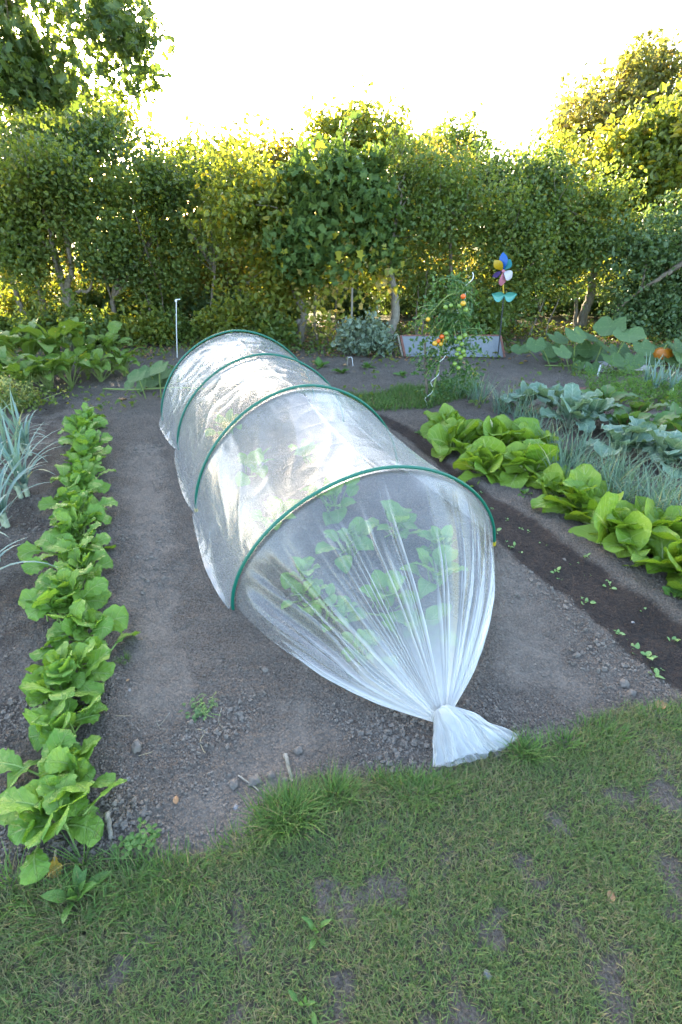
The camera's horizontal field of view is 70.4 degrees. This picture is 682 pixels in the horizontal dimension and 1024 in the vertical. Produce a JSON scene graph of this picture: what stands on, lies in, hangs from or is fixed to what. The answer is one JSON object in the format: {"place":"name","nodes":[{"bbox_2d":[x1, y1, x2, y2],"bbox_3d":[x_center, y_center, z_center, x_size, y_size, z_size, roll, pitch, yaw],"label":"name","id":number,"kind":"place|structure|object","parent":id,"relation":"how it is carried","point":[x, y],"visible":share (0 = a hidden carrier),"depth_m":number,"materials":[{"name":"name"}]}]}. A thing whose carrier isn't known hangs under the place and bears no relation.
{"place":"outdoors","nodes":[
{"label":"outdoors","id":0,"kind":"place"},
{"bbox_2d":[0,235,681,1023],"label":"ground","id":1,"kind":"structure","parent":0,"point":[656,627],"depth_m":2.15,"materials":[{"name":"soil"}]},
{"bbox_2d":[0,391,47,456],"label":"leek","id":2,"kind":"object","parent":1,"relation":"on","point":[24,440],"visible":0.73,"depth_m":3.82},
{"bbox_2d":[0,357,52,394],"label":"perennial","id":3,"kind":"object","parent":1,"relation":"on","point":[13,370],"visible":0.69,"depth_m":5.07,"materials":[{"name":"green plant"}]},
{"bbox_2d":[0,316,61,381],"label":"perennial","id":4,"kind":"object","parent":1,"relation":"on","point":[28,347],"visible":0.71,"depth_m":5.58,"materials":[{"name":"green plant"}]},
{"bbox_2d":[0,412,71,498],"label":"leek","id":5,"kind":"object","parent":1,"relation":"on","point":[23,479],"visible":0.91,"depth_m":3.24,"materials":[{"name":"plant"}]},
{"bbox_2d":[6,355,68,391],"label":"perennial","id":6,"kind":"object","parent":1,"relation":"on","point":[48,376],"visible":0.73,"depth_m":5.27,"materials":[{"name":"green plant"}]},
{"bbox_2d":[7,295,68,338],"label":"undergrowth shrub","id":7,"kind":"object","parent":1,"relation":"on","point":[47,322],"visible":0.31,"depth_m":7.27,"materials":[{"name":"green plant"}]},
{"bbox_2d":[0,169,80,315],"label":"leaning tree","id":8,"kind":"object","parent":1,"relation":"on","point":[29,230],"visible":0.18,"depth_m":7.41,"materials":[{"name":"green plant"}]},
{"bbox_2d":[0,371,87,414],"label":"flowering plant","id":9,"kind":"object","parent":1,"relation":"on","point":[22,399],"visible":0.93,"depth_m":4.82,"materials":[{"name":"green plant"}]},
{"bbox_2d":[12,319,91,378],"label":"perennial","id":10,"kind":"object","parent":1,"relation":"on","point":[64,328],"visible":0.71,"depth_m":5.60,"materials":[{"name":"green plant"}]},
{"bbox_2d":[7,695,108,788],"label":"mustard plant","id":11,"kind":"object","parent":1,"relation":"on","point":[41,727],"visible":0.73,"depth_m":1.67,"materials":[{"name":"green plant"}]},
{"bbox_2d":[0,728,115,825],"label":"mustard plant","id":12,"kind":"object","parent":1,"relation":"on","point":[66,756],"visible":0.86,"depth_m":1.55,"materials":[{"name":"green plant"}]},
{"bbox_2d":[17,510,101,560],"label":"mustard plant","id":13,"kind":"object","parent":1,"relation":"on","point":[26,549],"visible":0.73,"depth_m":2.70,"materials":[{"name":"green plant"}]},
{"bbox_2d":[0,773,126,885],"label":"mustard plant","id":14,"kind":"object","parent":1,"relation":"on","point":[31,823],"visible":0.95,"depth_m":1.41,"materials":[{"name":"green plant"}]},
{"bbox_2d":[18,568,109,622],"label":"mustard plant","id":15,"kind":"object","parent":1,"relation":"on","point":[94,593],"visible":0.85,"depth_m":2.21,"materials":[{"name":"green plant"}]},
{"bbox_2d":[18,641,110,720],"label":"mustard plant","id":16,"kind":"object","parent":1,"relation":"on","point":[40,692],"visible":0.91,"depth_m":1.82,"materials":[{"name":"green plant"}]},
{"bbox_2d":[34,346,98,386],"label":"perennial","id":17,"kind":"object","parent":1,"relation":"on","point":[84,363],"visible":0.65,"depth_m":5.50,"materials":[{"name":"green plant"}]},
{"bbox_2d":[21,531,115,574],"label":"mustard plant","id":18,"kind":"object","parent":1,"relation":"on","point":[62,547],"visible":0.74,"depth_m":2.58,"materials":[{"name":"green plant"}]},
{"bbox_2d":[38,479,103,510],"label":"mustard plant","id":19,"kind":"object","parent":1,"relation":"on","point":[63,494],"visible":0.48,"depth_m":3.12,"materials":[{"name":"green plant"}]},
{"bbox_2d":[31,566,111,612],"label":"mustard plant","id":20,"kind":"object","parent":1,"relation":"on","point":[48,577],"visible":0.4,"depth_m":2.29,"materials":[{"name":"green plant"}]},
{"bbox_2d":[47,503,104,543],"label":"mustard plant","id":21,"kind":"object","parent":1,"relation":"on","point":[95,510],"visible":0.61,"depth_m":2.85,"materials":[{"name":"green plant"}]},
{"bbox_2d":[41,863,111,924],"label":"weed","id":22,"kind":"object","parent":1,"relation":"on","point":[79,878],"visible":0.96,"depth_m":1.31,"materials":[{"name":"green plant"}]},
{"bbox_2d":[29,592,128,661],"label":"mustard plant","id":23,"kind":"object","parent":1,"relation":"on","point":[81,621],"visible":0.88,"depth_m":2.08,"materials":[{"name":"green plant"}]},
{"bbox_2d":[20,631,139,703],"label":"mustard plant","id":24,"kind":"object","parent":1,"relation":"on","point":[81,654],"visible":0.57,"depth_m":1.91,"materials":[{"name":"green plant"}]},
{"bbox_2d":[0,93,162,306],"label":"gnarled tree","id":25,"kind":"object","parent":1,"relation":"on","point":[35,169],"visible":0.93,"depth_m":6.97,"materials":[{"name":"green plant"}]},
{"bbox_2d":[0,71,162,285],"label":"sunlit shrub","id":26,"kind":"object","parent":1,"relation":"on","point":[135,119],"visible":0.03,"depth_m":8.95,"materials":[{"name":"green plant"}]},
{"bbox_2d":[53,547,112,587],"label":"mustard plant","id":27,"kind":"object","parent":1,"relation":"on","point":[81,562],"visible":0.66,"depth_m":2.47,"materials":[{"name":"green plant"}]},
{"bbox_2d":[50,461,115,488],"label":"mustard plant","id":28,"kind":"object","parent":1,"relation":"on","point":[90,467],"visible":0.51,"depth_m":3.39,"materials":[{"name":"green plant"}]},
{"bbox_2d":[50,490,117,524],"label":"mustard plant","id":29,"kind":"object","parent":1,"relation":"on","point":[79,501],"visible":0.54,"depth_m":2.98,"materials":[{"name":"green plant"}]},
{"bbox_2d":[0,75,169,275],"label":"spreading shrub","id":30,"kind":"object","parent":1,"relation":"on","point":[104,126],"visible":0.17,"depth_m":7.43,"materials":[{"name":"green plant"}]},
{"bbox_2d":[49,316,120,374],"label":"perennial","id":31,"kind":"object","parent":1,"relation":"on","point":[78,338],"visible":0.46,"depth_m":5.83,"materials":[{"name":"green plant"}]},
{"bbox_2d":[47,280,129,315],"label":"undergrowth shrub","id":32,"kind":"object","parent":1,"relation":"on","point":[96,300],"visible":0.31,"depth_m":8.52,"materials":[{"name":"green plant"}]},
{"bbox_2d":[0,0,179,131],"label":"overhanging oak","id":33,"kind":"object","parent":1,"relation":"on","point":[30,78],"visible":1,"depth_m":4.04,"materials":[{"name":"green plant"}]},
{"bbox_2d":[55,288,125,346],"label":"undergrowth shrub","id":34,"kind":"object","parent":1,"relation":"on","point":[73,311],"visible":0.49,"depth_m":7.15,"materials":[{"name":"green plant"}]},
{"bbox_2d":[63,348,128,381],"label":"perennial","id":35,"kind":"object","parent":1,"relation":"on","point":[97,354],"visible":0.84,"depth_m":5.69,"materials":[{"name":"green plant"}]},
{"bbox_2d":[84,320,132,370],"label":"perennial","id":36,"kind":"object","parent":1,"relation":"on","point":[113,327],"visible":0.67,"depth_m":6.10,"materials":[{"name":"green plant"}]},
{"bbox_2d":[111,817,153,859],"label":"clover weed","id":37,"kind":"object","parent":1,"relation":"on","point":[130,839],"visible":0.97,"depth_m":1.42,"materials":[{"name":"green plant"}]},
{"bbox_2d":[71,134,218,312],"bbox_3d":[-2.855,-4.423,7.910,3.014,2.895,1.950,-15,34,-23],"label":"hazel shrub","id":38,"kind":"object","parent":1,"relation":"on","point":[103,275],"visible":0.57,"depth_m":7.41,"materials":[{"name":"green plant"}]},
{"bbox_2d":[117,298,177,345],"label":"undergrowth shrub","id":39,"kind":"object","parent":1,"relation":"on","point":[140,326],"visible":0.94,"depth_m":7.36,"materials":[{"name":"green plant"}]},
{"bbox_2d":[65,126,246,333],"bbox_3d":[-2.853,-4.406,7.886,2.871,3.047,1.881,0,31,0],"label":"hazel shrub","id":40,"kind":"object","parent":1,"relation":"on","point":[165,277],"visible":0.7,"depth_m":7.61,"materials":[{"name":"green plant"}]},
{"bbox_2d":[103,360,208,398],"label":"squash plant","id":41,"kind":"object","parent":1,"relation":"on","point":[157,373],"visible":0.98,"depth_m":5.42,"materials":[{"name":"green plant"}]},
{"bbox_2d":[148,306,205,344],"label":"undergrowth shrub","id":42,"kind":"object","parent":1,"relation":"on","point":[185,329],"visible":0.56,"depth_m":7.59,"materials":[{"name":"green plant"}]},
{"bbox_2d":[101,111,272,282],"bbox_3d":[-3.347,-6.017,10.031,4.160,3.495,2.269,0,31,0],"label":"backlit shrub","id":43,"kind":"object","parent":1,"relation":"on","point":[189,144],"visible":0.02,"depth_m":9.29,"materials":[{"name":"green plant"}]},
{"bbox_2d":[173,270,256,326],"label":"undergrowth shrub","id":44,"kind":"object","parent":1,"relation":"on","point":[202,302],"visible":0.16,"depth_m":8.59,"materials":[{"name":"green plant"}]},
{"bbox_2d":[166,201,271,315],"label":"golden shrub","id":45,"kind":"object","parent":1,"relation":"on","point":[225,268],"visible":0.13,"depth_m":8.70,"materials":[{"name":"green plant"}]},
{"bbox_2d":[189,293,258,346],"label":"undergrowth shrub","id":46,"kind":"object","parent":1,"relation":"on","point":[208,317],"visible":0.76,"depth_m":7.35,"materials":[{"name":"green plant"}]},
{"bbox_2d":[235,447,273,486],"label":"young plant","id":47,"kind":"object","parent":1,"relation":"on","point":[252,460],"visible":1,"depth_m":3.57,"materials":[{"name":"green plant"}]},
{"bbox_2d":[199,105,316,266],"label":"backlit shrub","id":48,"kind":"object","parent":1,"relation":"on","point":[280,146],"visible":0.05,"depth_m":9.62,"materials":[{"name":"green plant"}]},
{"bbox_2d":[180,125,344,344],"bbox_3d":[-1.086,-3.869,7.072,2.292,2.836,2.083,0,31,0],"label":"elder shrub","id":49,"kind":"object","parent":1,"relation":"on","point":[252,200],"visible":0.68,"depth_m":6.73,"materials":[{"name":"green plant"}]},
{"bbox_2d":[244,496,299,529],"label":"young plant","id":50,"kind":"object","parent":1,"relation":"on","point":[274,505],"visible":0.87,"depth_m":2.98,"materials":[{"name":"green plant"}]},
{"bbox_2d":[243,301,302,350],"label":"undergrowth shrub","id":51,"kind":"object","parent":1,"relation":"on","point":[283,331],"visible":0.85,"depth_m":7.11,"materials":[{"name":"green plant"}]},
{"bbox_2d":[280,556,323,588],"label":"young plant","id":52,"kind":"object","parent":1,"relation":"on","point":[303,565],"visible":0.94,"depth_m":2.50,"materials":[{"name":"green plant"}]},
{"bbox_2d":[281,580,334,615],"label":"young plant","id":53,"kind":"object","parent":1,"relation":"on","point":[298,589],"visible":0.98,"depth_m":2.37,"materials":[{"name":"green plant"}]},
{"bbox_2d":[300,470,359,525],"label":"young plant","id":54,"kind":"object","parent":1,"relation":"on","point":[336,516],"visible":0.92,"depth_m":3.15,"materials":[{"name":"green plant"}]},
{"bbox_2d":[161,330,504,758],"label":"film tunnel","id":55,"kind":"structure","parent":1,"relation":"on","point":[427,683],"depth_m":1.84,"materials":[{"name":"clear plastic"}]},
{"bbox_2d":[311,594,357,631],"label":"young plant","id":56,"kind":"object","parent":1,"relation":"on","point":[344,605],"visible":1,"depth_m":2.25,"materials":[{"name":"green plant"}]},
{"bbox_2d":[261,109,411,344],"bbox_3d":[-0.047,-3.737,6.725,2.104,3.020,1.620,0,31,0],"label":"climbing hop","id":57,"kind":"object","parent":1,"relation":"on","point":[339,187],"visible":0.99,"depth_m":6.38,"materials":[{"name":"green plant"}]},
{"bbox_2d":[9,321,670,364],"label":"leaf litter","id":58,"kind":"object","parent":1,"relation":"on","point":[341,348],"visible":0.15,"depth_m":7.38,"materials":[{"name":"plant"}]},
{"bbox_2d":[0,696,681,974],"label":"long grass","id":59,"kind":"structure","parent":1,"relation":"on","point":[286,798],"depth_m":1.46,"materials":[{"name":"plant"}]},
{"bbox_2d":[0,354,681,881],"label":"soil crumbs","id":60,"kind":"object","parent":1,"relation":"on","point":[54,842],"visible":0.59,"depth_m":2.06,"materials":[{"name":"soil"}]},
{"bbox_2d":[6,319,681,411],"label":"ground cover","id":61,"kind":"object","parent":1,"relation":"on","point":[191,340],"visible":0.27,"depth_m":7.18,"materials":[{"name":"green plant"}]},
{"bbox_2d":[315,517,374,573],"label":"young plant","id":62,"kind":"object","parent":1,"relation":"on","point":[361,527],"visible":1,"depth_m":2.69,"materials":[{"name":"green plant"}]},
{"bbox_2d":[305,269,389,319],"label":"undergrowth shrub","id":63,"kind":"object","parent":1,"relation":"on","point":[346,303],"visible":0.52,"depth_m":9.54,"materials":[{"name":"green plant"}]},
{"bbox_2d":[289,70,436,288],"bbox_3d":[0.475,-5.753,9.148,2.866,3.934,2.014,0,31,0],"label":"backlit shrub","id":64,"kind":"object","parent":1,"relation":"on","point":[362,124],"visible":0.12,"depth_m":8.33,"materials":[{"name":"green plant"}]},
{"bbox_2d":[330,305,398,356],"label":"undergrowth shrub","id":65,"kind":"object","parent":1,"relation":"on","point":[363,337],"visible":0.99,"depth_m":6.75,"materials":[{"name":"green plant"}]},
{"bbox_2d":[341,628,394,666],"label":"young plant","id":66,"kind":"object","parent":1,"relation":"on","point":[368,637],"visible":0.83,"depth_m":2.08,"materials":[{"name":"green plant"}]},
{"bbox_2d":[347,570,423,624],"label":"young plant","id":67,"kind":"object","parent":1,"relation":"on","point":[382,581],"visible":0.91,"depth_m":2.29,"materials":[{"name":"green plant"}]},
{"bbox_2d":[295,375,481,411],"bbox_3d":[0.639,-1.299,5.259,2.230,0.110,1.035,-7,31,-11],"label":"grass strip","id":68,"kind":"object","parent":1,"relation":"on","point":[397,393],"depth_m":5.15,"materials":[{"name":"plant"}]},
{"bbox_2d":[366,500,422,539],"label":"young plant","id":69,"kind":"object","parent":1,"relation":"on","point":[400,517],"visible":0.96,"depth_m":2.85,"materials":[{"name":"green plant"}]},
{"bbox_2d":[342,97,469,344],"bbox_3d":[0.904,-4.095,7.183,1.856,3.134,1.472,0,31,0],"label":"hawthorn","id":70,"kind":"object","parent":1,"relation":"on","point":[406,171],"visible":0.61,"depth_m":6.71,"materials":[{"name":"green plant"}]},
{"bbox_2d":[381,590,456,647],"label":"young plant","id":71,"kind":"object","parent":1,"relation":"on","point":[432,617],"visible":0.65,"depth_m":2.16,"materials":[{"name":"green plant"}]},
{"bbox_2d":[399,544,467,596],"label":"young plant","id":72,"kind":"object","parent":1,"relation":"on","point":[444,556],"visible":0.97,"depth_m":2.47,"materials":[{"name":"green plant"}]},
{"bbox_2d":[365,129,507,292],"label":"backlit shrub","id":73,"kind":"object","parent":1,"relation":"on","point":[435,138],"visible":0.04,"depth_m":9.54,"materials":[{"name":"green plant"}]},
{"bbox_2d":[417,525,457,559],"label":"young plant","id":74,"kind":"object","parent":1,"relation":"on","point":[435,535],"visible":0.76,"depth_m":2.71,"materials":[{"name":"green plant"}]},
{"bbox_2d":[384,111,501,334],"bbox_3d":[1.505,-4.154,7.437,1.659,3.073,1.577,-8,32,-14],"label":"hedge shrub","id":75,"kind":"object","parent":1,"relation":"on","point":[447,170],"visible":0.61,"depth_m":7.07,"materials":[{"name":"green plant"}]},
{"bbox_2d":[397,335,505,357],"bbox_3d":[1.546,-2.397,6.918,1.524,0.320,0.474,0,31,0],"label":"planter box","id":76,"kind":"object","parent":1,"relation":"on","point":[490,347],"visible":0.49,"depth_m":6.77,"materials":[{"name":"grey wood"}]},
{"bbox_2d":[406,272,498,404],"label":"tomato plant","id":77,"kind":"object","parent":1,"relation":"on","point":[447,324],"visible":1,"depth_m":4.57,"materials":[{"name":"green plant"}]},
{"bbox_2d":[427,417,481,461],"bbox_3d":[0.946,-0.574,3.999,0.529,0.401,0.614,19,35,29],"label":"lettuce","id":78,"kind":"object","parent":1,"relation":"on","point":[459,435],"visible":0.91,"depth_m":3.96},
{"bbox_2d":[423,96,492,168],"bbox_3d":[4.503,-13.252,19.966,3.486,5.849,3.783,0,31,0],"label":"round tree","id":79,"kind":"object","parent":1,"relation":"on","point":[449,131],"visible":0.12,"depth_m":18.63,"materials":[{"name":"green plant"}]},
{"bbox_2d":[453,436,507,486],"bbox_3d":[1.039,-0.375,3.650,0.416,0.400,0.485,0,31,0],"label":"lettuce","id":80,"kind":"object","parent":1,"relation":"on","point":[480,457],"visible":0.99,"depth_m":3.58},
{"bbox_2d":[453,281,516,334],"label":"undergrowth shrub","id":81,"kind":"object","parent":1,"relation":"on","point":[490,306],"visible":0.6,"depth_m":7.25,"materials":[{"name":"green plant"}]},
{"bbox_2d":[473,414,524,446],"bbox_3d":[1.275,-0.651,4.002,0.486,0.295,0.530,0,31,0],"label":"lettuce","id":82,"kind":"object","parent":1,"relation":"on","point":[499,427],"visible":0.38,"depth_m":3.96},
{"bbox_2d":[492,252,516,357],"bbox_3d":[2.114,-2.658,6.403,0.362,1.373,0.089,0,31,0],"label":"pinwheel","id":83,"kind":"object","parent":1,"relation":"on","point":[503,263],"visible":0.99,"depth_m":6.19,"materials":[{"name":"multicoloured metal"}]},
{"bbox_2d":[436,148,573,338],"bbox_3d":[2.462,-4.038,7.540,2.078,2.692,1.722,0,31,0],"label":"hedge shrub","id":84,"kind":"object","parent":1,"relation":"on","point":[516,244],"visible":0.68,"depth_m":7.17,"materials":[{"name":"green plant"}]},
{"bbox_2d":[450,125,573,326],"bbox_3d":[2.873,-4.628,8.175,2.350,3.007,2.031,0,31,0],"label":"hedge shrub","id":85,"kind":"object","parent":1,"relation":"on","point":[551,160],"visible":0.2,"depth_m":7.37,"materials":[{"name":"green plant"}]},
{"bbox_2d":[488,439,559,488],"bbox_3d":[1.369,-0.375,3.635,0.561,0.378,0.595,0,31,0],"label":"lettuce","id":86,"kind":"object","parent":1,"relation":"on","point":[521,462],"visible":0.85,"depth_m":3.54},
{"bbox_2d":[511,417,562,449],"bbox_3d":[1.555,-0.572,3.947,0.455,0.341,0.524,0,31,0],"label":"lettuce","id":87,"kind":"object","parent":1,"relation":"on","point":[529,427],"visible":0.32,"depth_m":3.91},
{"bbox_2d":[525,463,570,499],"bbox_3d":[1.490,-0.164,3.346,0.367,0.305,0.410,0,31,0],"label":"lettuce","id":88,"kind":"object","parent":1,"relation":"on","point":[550,479],"visible":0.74,"depth_m":3.33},
{"bbox_2d":[510,120,623,288],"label":"backlit shrub","id":89,"kind":"object","parent":1,"relation":"on","point":[561,137],"visible":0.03,"depth_m":9.34,"materials":[{"name":"green plant"}]},
{"bbox_2d":[530,463,619,518],"bbox_3d":[1.532,-0.043,3.139,0.546,0.405,0.479,16,34,25],"label":"lettuce","id":90,"kind":"object","parent":1,"relation":"on","point":[580,479],"visible":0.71,"depth_m":3.13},
{"bbox_2d":[537,382,612,432],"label":"kale plant","id":91,"kind":"object","parent":1,"relation":"on","point":[573,402],"visible":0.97,"depth_m":4.31,"materials":[{"name":"green plant"}]},
{"bbox_2d":[506,140,647,329],"bbox_3d":[3.574,-4.264,7.753,2.104,2.792,1.689,-10,32,-17],"label":"hedge tree","id":92,"kind":"object","parent":1,"relation":"on","point":[583,233],"visible":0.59,"depth_m":7.34,"materials":[{"name":"green plant"}]},
{"bbox_2d":[511,316,646,374],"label":"squash plant","id":93,"kind":"object","parent":1,"relation":"on","point":[584,352],"visible":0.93,"depth_m":6.15,"materials":[{"name":"green plant"}]},
{"bbox_2d":[533,27,681,204],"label":"walnut tree","id":94,"kind":"object","parent":1,"relation":"on","point":[640,74],"visible":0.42,"depth_m":12.61,"materials":[{"name":"green plant"}]},
{"bbox_2d":[564,491,668,557],"bbox_3d":[1.648,0.042,2.867,0.503,0.397,0.593,0,31,0],"label":"lettuce","id":95,"kind":"object","parent":1,"relation":"on","point":[638,523],"visible":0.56,"depth_m":2.75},
{"bbox_2d":[581,424,656,459],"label":"kale plant","id":96,"kind":"object","parent":1,"relation":"on","point":[619,432],"visible":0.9,"depth_m":3.72,"materials":[{"name":"green plant"}]},
{"bbox_2d":[562,73,681,233],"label":"bright elder","id":97,"kind":"object","parent":1,"relation":"on","point":[651,141],"visible":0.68,"depth_m":7.95,"materials":[{"name":"green plant"}]},
{"bbox_2d":[563,355,681,410],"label":"carrot foliage","id":98,"kind":"object","parent":1,"relation":"on","point":[649,389],"visible":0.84,"depth_m":5.17,"materials":[{"name":"green plant"}]},
{"bbox_2d":[568,495,681,556],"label":"lettuce","id":99,"kind":"object","parent":1,"relation":"on","point":[611,541],"visible":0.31,"depth_m":2.78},
{"bbox_2d":[584,189,681,340],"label":"bluish shrub","id":100,"kind":"object","parent":1,"relation":"on","point":[652,259],"visible":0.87,"depth_m":7.31,"materials":[{"name":"green plant"}]},
{"bbox_2d":[594,284,681,339],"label":"undergrowth shrub","id":101,"kind":"object","parent":1,"relation":"on","point":[631,318],"visible":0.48,"depth_m":7.51,"materials":[{"name":"green plant"}]},
{"bbox_2d":[622,525,681,590],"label":"lettuce","id":102,"kind":"object","parent":1,"relation":"on","point":[667,555],"visible":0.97,"depth_m":2.54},
{"bbox_2d":[632,338,681,369],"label":"squash plant","id":103,"kind":"object","parent":1,"relation":"on","point":[646,346],"visible":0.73,"depth_m":6.30,"materials":[{"name":"green plant"}]},
{"bbox_2d":[636,428,681,478],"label":"kale plant","id":104,"kind":"object","parent":1,"relation":"on","point":[664,440],"visible":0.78,"depth_m":3.48,"materials":[{"name":"green plant"}]},
{"bbox_2d":[645,287,681,342],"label":"undergrowth shrub","id":105,"kind":"object","parent":1,"relation":"on","point":[673,332],"visible":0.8,"depth_m":7.44,"materials":[{"name":"green plant"}]},
{"bbox_2d":[0,690,681,1023],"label":"lawn grass","id":106,"kind":"structure","parent":0,"point":[633,910],"depth_m":1.29,"materials":[{"name":"plant"}]},
{"bbox_2d":[2,0,681,230],"label":"sky","id":107,"kind":"structure","parent":0,"point":[236,58],"materials":[{"name":"white"}]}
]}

